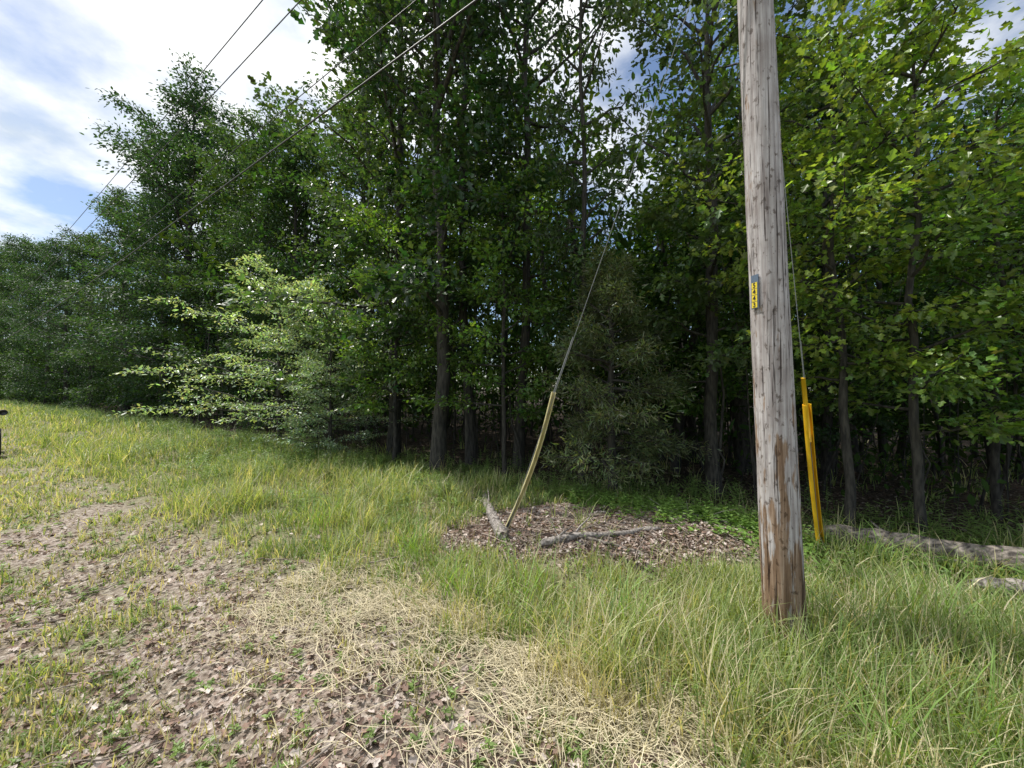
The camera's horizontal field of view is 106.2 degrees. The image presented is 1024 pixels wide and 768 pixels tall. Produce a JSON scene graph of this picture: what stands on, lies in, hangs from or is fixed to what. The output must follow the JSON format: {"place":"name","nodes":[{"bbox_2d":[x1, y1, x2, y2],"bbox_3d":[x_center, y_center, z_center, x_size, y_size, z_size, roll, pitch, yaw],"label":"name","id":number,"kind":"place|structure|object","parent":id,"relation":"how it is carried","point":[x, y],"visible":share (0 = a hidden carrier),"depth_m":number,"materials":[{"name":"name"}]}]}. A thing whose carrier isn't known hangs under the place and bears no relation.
{"place":"outdoors","nodes":[
{"label":"outdoors","id":0,"kind":"place"},
{"bbox_2d":[0,399,1023,767],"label":"grass","id":1,"kind":"structure","parent":0,"point":[862,627],"depth_m":2.44,"materials":[{"name":"green plant"}]},
{"bbox_2d":[0,391,1023,767],"bbox_3d":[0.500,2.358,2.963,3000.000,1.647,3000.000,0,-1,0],"label":"ground","id":2,"kind":"structure","parent":0,"point":[422,441],"depth_m":3.12,"materials":[{"name":"soil"}]},
{"bbox_2d":[0,410,7,454],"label":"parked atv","id":3,"kind":"object","parent":2,"relation":"on","point":[3,412],"visible":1,"depth_m":9.88,"materials":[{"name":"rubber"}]},
{"bbox_2d":[0,242,38,398],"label":"oak tree","id":4,"kind":"object","parent":2,"relation":"on","point":[1,250],"visible":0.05,"depth_m":65.97,"materials":[{"name":"green plant"}]},
{"bbox_2d":[0,247,51,400],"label":"oak tree","id":5,"kind":"object","parent":2,"relation":"on","point":[4,296],"visible":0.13,"depth_m":55.75,"materials":[{"name":"green plant"}]},
{"bbox_2d":[0,232,80,402],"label":"oak tree","id":6,"kind":"object","parent":2,"relation":"on","point":[19,261],"visible":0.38,"depth_m":47.74,"materials":[{"name":"green plant"}]},
{"bbox_2d":[0,238,99,404],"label":"oak tree","id":7,"kind":"object","parent":2,"relation":"on","point":[25,357],"visible":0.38,"depth_m":40.56,"materials":[{"name":"green plant"}]},
{"bbox_2d":[0,230,114,404],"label":"oak tree","id":8,"kind":"object","parent":2,"relation":"on","point":[38,375],"visible":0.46,"depth_m":35.40,"materials":[{"name":"green plant"}]},
{"bbox_2d":[14,224,140,409],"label":"oak tree","id":9,"kind":"object","parent":2,"relation":"on","point":[90,375],"visible":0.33,"depth_m":29.76,"materials":[{"name":"green plant"}]},
{"bbox_2d":[33,184,177,412],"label":"oak tree","id":10,"kind":"object","parent":2,"relation":"on","point":[87,357],"visible":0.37,"depth_m":25.88,"materials":[{"name":"green plant"}]},
{"bbox_2d":[46,48,249,418],"bbox_3d":[-18.476,-7.833,21.785,9.355,20.188,10.022,-1,-1,40],"label":"oak tree","id":11,"kind":"object","parent":2,"relation":"on","point":[181,138],"visible":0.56,"depth_m":20.52,"materials":[{"name":"green plant"}]},
{"bbox_2d":[58,108,239,417],"bbox_3d":[-22.141,-6.875,24.179,9.052,18.333,8.965,0,-1,24],"label":"oak tree","id":12,"kind":"object","parent":2,"relation":"on","point":[134,399],"visible":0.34,"depth_m":23.12,"materials":[{"name":"green plant"}]},
{"bbox_2d":[135,117,290,420],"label":"oak tree","id":13,"kind":"object","parent":2,"relation":"on","point":[186,293],"visible":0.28,"depth_m":19.01,"materials":[{"name":"green plant"}]},
{"bbox_2d":[107,253,374,439],"bbox_3d":[-7.356,-0.755,11.442,6.129,5.733,5.842,1,-1,-35],"label":"dogwood shrub","id":14,"kind":"object","parent":2,"relation":"on","point":[280,333],"visible":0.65,"depth_m":10.96,"materials":[{"name":"green plant"}]},
{"bbox_2d":[149,80,336,425],"bbox_3d":[-11.428,-5.571,17.571,7.110,15.343,7.617,-1,-1,29],"label":"oak tree","id":15,"kind":"object","parent":2,"relation":"on","point":[252,125],"visible":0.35,"depth_m":16.55,"materials":[{"name":"green plant"}]},
{"bbox_2d":[204,123,354,429],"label":"oak tree","id":16,"kind":"object","parent":2,"relation":"on","point":[289,165],"visible":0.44,"depth_m":15.33,"materials":[{"name":"green plant"}]},
{"bbox_2d":[252,354,403,454],"bbox_3d":[-4.021,0.625,8.875,2.786,2.606,2.655,0,-1,-4],"label":"dogwood shrub","id":17,"kind":"object","parent":2,"relation":"on","point":[329,441],"visible":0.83,"depth_m":8.72,"materials":[{"name":"green plant"}]},
{"bbox_2d":[225,285,432,449],"bbox_3d":[-4.759,-0.175,10.133,4.514,4.430,4.736,1,-1,-37],"label":"dogwood shrub","id":18,"kind":"object","parent":2,"relation":"on","point":[319,356],"visible":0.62,"depth_m":9.91,"materials":[{"name":"green plant"}]},
{"bbox_2d":[255,76,425,433],"bbox_3d":[-5.739,-4.407,13.889,6.002,13.015,5.470,0,-1,-19],"label":"oak tree","id":19,"kind":"object","parent":2,"relation":"on","point":[346,188],"visible":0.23,"depth_m":13.56,"materials":[{"name":"green plant"}]},
{"bbox_2d":[270,22,423,443],"bbox_3d":[-4.458,-4.534,11.780,4.437,13.215,3.875,0,-1,3],"label":"hickory tree","id":20,"kind":"object","parent":2,"relation":"on","point":[343,156],"visible":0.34,"depth_m":11.52,"materials":[{"name":"green plant"}]},
{"bbox_2d":[204,0,512,457],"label":"oak tree","id":21,"kind":"object","parent":2,"relation":"on","point":[366,173],"visible":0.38,"depth_m":8.48,"materials":[{"name":"green plant"}]},
{"bbox_2d":[322,179,478,464],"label":"sapling tree","id":22,"kind":"object","parent":2,"relation":"on","point":[377,407],"visible":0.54,"depth_m":8.12,"materials":[{"name":"green plant"}]},
{"bbox_2d":[287,0,573,472],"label":"oak tree","id":23,"kind":"object","parent":2,"relation":"on","point":[409,274],"visible":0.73,"depth_m":6.92,"materials":[{"name":"green plant"}]},
{"bbox_2d":[356,0,600,466],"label":"oak tree","id":24,"kind":"object","parent":2,"relation":"on","point":[470,445],"visible":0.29,"depth_m":7.89,"materials":[{"name":"green plant"}]},
{"bbox_2d":[471,487,508,539],"bbox_3d":[-0.337,1.550,4.760,0.289,0.237,1.924,0,-1,-11],"label":"fallen log","id":25,"kind":"object","parent":2,"relation":"on","point":[493,517],"visible":0.9,"depth_m":4.21,"materials":[{"name":"grey wood"}]},
{"bbox_2d":[403,148,580,475],"bbox_3d":[-0.242,-0.964,6.894,2.968,5.760,3.328,1,-1,-31],"label":"sapling tree","id":26,"kind":"object","parent":2,"relation":"on","point":[502,324],"visible":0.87,"depth_m":6.80,"materials":[{"name":"green plant"}]},
{"bbox_2d":[0,5,1023,519],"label":"forest","id":27,"kind":"object","parent":2,"relation":"on","point":[740,431],"visible":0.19,"depth_m":10.39,"materials":[{"name":"green plant"}]},
{"bbox_2d":[0,461,1023,767],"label":"leaf litter","id":28,"kind":"object","parent":2,"relation":"on","point":[542,517],"visible":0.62,"depth_m":2.43,"materials":[{"name":"brown plant"}]},
{"bbox_2d":[538,512,660,545],"bbox_3d":[0.922,1.459,3.890,1.372,0.230,0.413,0,-1,-4],"label":"fallen branch","id":29,"kind":"object","parent":28,"relation":"on","point":[549,541],"visible":0.94,"depth_m":3.83,"materials":[{"name":"grey wood"}]},
{"bbox_2d":[560,523,641,552],"bbox_3d":[0.872,1.491,3.735,0.526,0.204,0.683,1,-1,-31],"label":"fallen branch","id":30,"kind":"object","parent":28,"relation":"on","point":[607,543],"visible":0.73,"depth_m":3.75,"materials":[{"name":"grey wood"}]},
{"bbox_2d":[646,498,744,528],"bbox_3d":[2.159,1.505,4.535,0.391,0.224,1.267,1,-1,-39],"label":"fallen branch","id":31,"kind":"object","parent":28,"relation":"on","point":[723,521],"visible":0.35,"depth_m":4.50,"materials":[{"name":"wood"}]},
{"bbox_2d":[0,397,1023,767],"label":"weeds","id":32,"kind":"object","parent":2,"relation":"on","point":[706,511],"visible":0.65,"depth_m":4.30,"materials":[{"name":"green plant"}]},
{"bbox_2d":[417,0,640,468],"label":"hickory tree","id":33,"kind":"object","parent":2,"relation":"on","point":[525,329],"visible":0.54,"depth_m":7.58,"materials":[{"name":"green plant"}]},
{"bbox_2d":[168,539,959,767],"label":"dry straw","id":34,"kind":"object","parent":2,"relation":"on","point":[510,658],"visible":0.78,"depth_m":2.02,"materials":[{"name":"beige plant"}]},
{"bbox_2d":[518,0,676,481],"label":"hickory tree","id":35,"kind":"object","parent":2,"relation":"on","point":[590,69],"visible":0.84,"depth_m":6.80,"materials":[{"name":"green plant"}]},
{"bbox_2d":[530,241,721,498],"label":"cedar tree","id":36,"kind":"object","parent":2,"relation":"on","point":[613,286],"visible":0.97,"depth_m":5.73,"materials":[{"name":"green plant"}]},
{"bbox_2d":[560,0,873,496],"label":"oak tree","id":37,"kind":"object","parent":2,"relation":"on","point":[712,157],"visible":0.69,"depth_m":5.71,"materials":[{"name":"green plant"}]},
{"bbox_2d":[615,146,826,422],"bbox_3d":[3.587,-1.084,6.817,3.566,6.172,3.180,0,-1,14],"label":"sapling tree","id":38,"kind":"object","parent":2,"relation":"on","point":[729,394],"visible":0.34,"depth_m":6.67,"materials":[{"name":"green plant"}]},
{"bbox_2d":[663,0,838,471],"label":"hickory tree","id":39,"kind":"object","parent":2,"relation":"on","point":[740,467],"visible":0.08,"depth_m":8.14,"materials":[{"name":"green plant"}]},
{"bbox_2d":[737,0,807,655],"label":"utility pole","id":40,"kind":"object","parent":2,"relation":"on","point":[780,535],"visible":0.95,"depth_m":2.39,"materials":[{"name":"grey wood"}]},
{"bbox_2d":[4,0,262,301],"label":"power line","id":41,"kind":"object","parent":40,"relation":"attached to","point":[160,121],"visible":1,"depth_m":7.74,"materials":[{"name":"black metal"}]},
{"bbox_2d":[2,0,416,333],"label":"power line","id":42,"kind":"object","parent":40,"relation":"attached to","point":[258,130],"visible":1,"depth_m":5.47,"materials":[{"name":"black metal"}]},
{"bbox_2d":[2,0,478,340],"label":"power line","id":43,"kind":"object","parent":40,"relation":"attached to","point":[393,61],"visible":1,"depth_m":4.86,"materials":[{"name":"black metal"}]},
{"bbox_2d":[505,0,691,528],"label":"guy wire","id":44,"kind":"object","parent":40,"relation":"attached to","point":[536,455],"visible":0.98,"depth_m":3.81,"materials":[{"name":"metal"}]},
{"bbox_2d":[782,159,824,544],"bbox_3d":[2.337,-1.064,3.214,2.198,5.773,0.074,1,-1,-42],"label":"guy wire","id":45,"kind":"object","parent":40,"relation":"attached to","point":[811,456],"visible":0.87,"depth_m":3.60,"materials":[{"name":"metal"}]},
{"bbox_2d":[640,0,1023,525],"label":"sapling tree","id":46,"kind":"object","parent":2,"relation":"on","point":[962,156],"visible":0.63,"depth_m":4.25,"materials":[{"name":"green plant"}]},
{"bbox_2d":[749,43,980,481],"bbox_3d":[6.338,-2.237,7.403,3.647,8.677,4.001,0,-1,20],"label":"oak tree","id":47,"kind":"object","parent":2,"relation":"on","point":[824,431],"visible":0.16,"depth_m":7.28,"materials":[{"name":"green plant"}]},
{"bbox_2d":[737,0,1023,534],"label":"sapling tree","id":48,"kind":"object","parent":2,"relation":"on","point":[996,432],"visible":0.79,"depth_m":4.06,"materials":[{"name":"green plant"}]},
{"bbox_2d":[852,536,990,568],"bbox_3d":[3.913,1.575,3.610,1.245,0.179,0.222,0,-1,19],"label":"fallen branch","id":49,"kind":"object","parent":2,"relation":"on","point":[930,557],"visible":0.12,"depth_m":3.55,"materials":[{"name":"wood"}]},
{"bbox_2d":[825,521,1023,574],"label":"fallen log","id":50,"kind":"object","parent":2,"relation":"on","point":[1008,552],"visible":0.64,"depth_m":3.60,"materials":[{"name":"grey wood"}]},
{"bbox_2d":[848,52,1023,522],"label":"sapling tree","id":51,"kind":"object","parent":2,"relation":"on","point":[999,406],"visible":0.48,"depth_m":4.69,"materials":[{"name":"green plant"}]},
{"bbox_2d":[868,83,1023,491],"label":"oak tree","id":52,"kind":"object","parent":2,"relation":"on","point":[933,294],"visible":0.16,"depth_m":6.96,"materials":[{"name":"green plant"}]},
{"bbox_2d":[945,172,1023,328],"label":"sapling tree","id":53,"kind":"object","parent":2,"relation":"on","point":[991,261],"visible":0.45,"depth_m":4.22,"materials":[{"name":"green plant"}]},
{"bbox_2d":[967,576,1023,596],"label":"fallen log","id":54,"kind":"object","parent":2,"relation":"on","point":[997,581],"visible":0.45,"depth_m":2.96,"materials":[{"name":"grey wood"}]},
{"bbox_2d":[1003,209,1023,278],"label":"sapling tree","id":55,"kind":"object","parent":2,"relation":"on","point":[1021,233],"visible":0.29,"depth_m":5.98,"materials":[{"name":"green plant"}]},
{"bbox_2d":[0,0,1023,390],"label":"sky","id":56,"kind":"structure","parent":0,"point":[52,51],"materials":[{"name":"white"}]},
{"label":"utility pole","id":57,"kind":"object","parent":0,"visible":0},
{"bbox_2d":[1,0,301,314],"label":"power line","id":58,"kind":"object","parent":57,"relation":"attached to","point":[181,128],"visible":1,"depth_m":7.06,"materials":[{"name":"black metal"}]}
]}

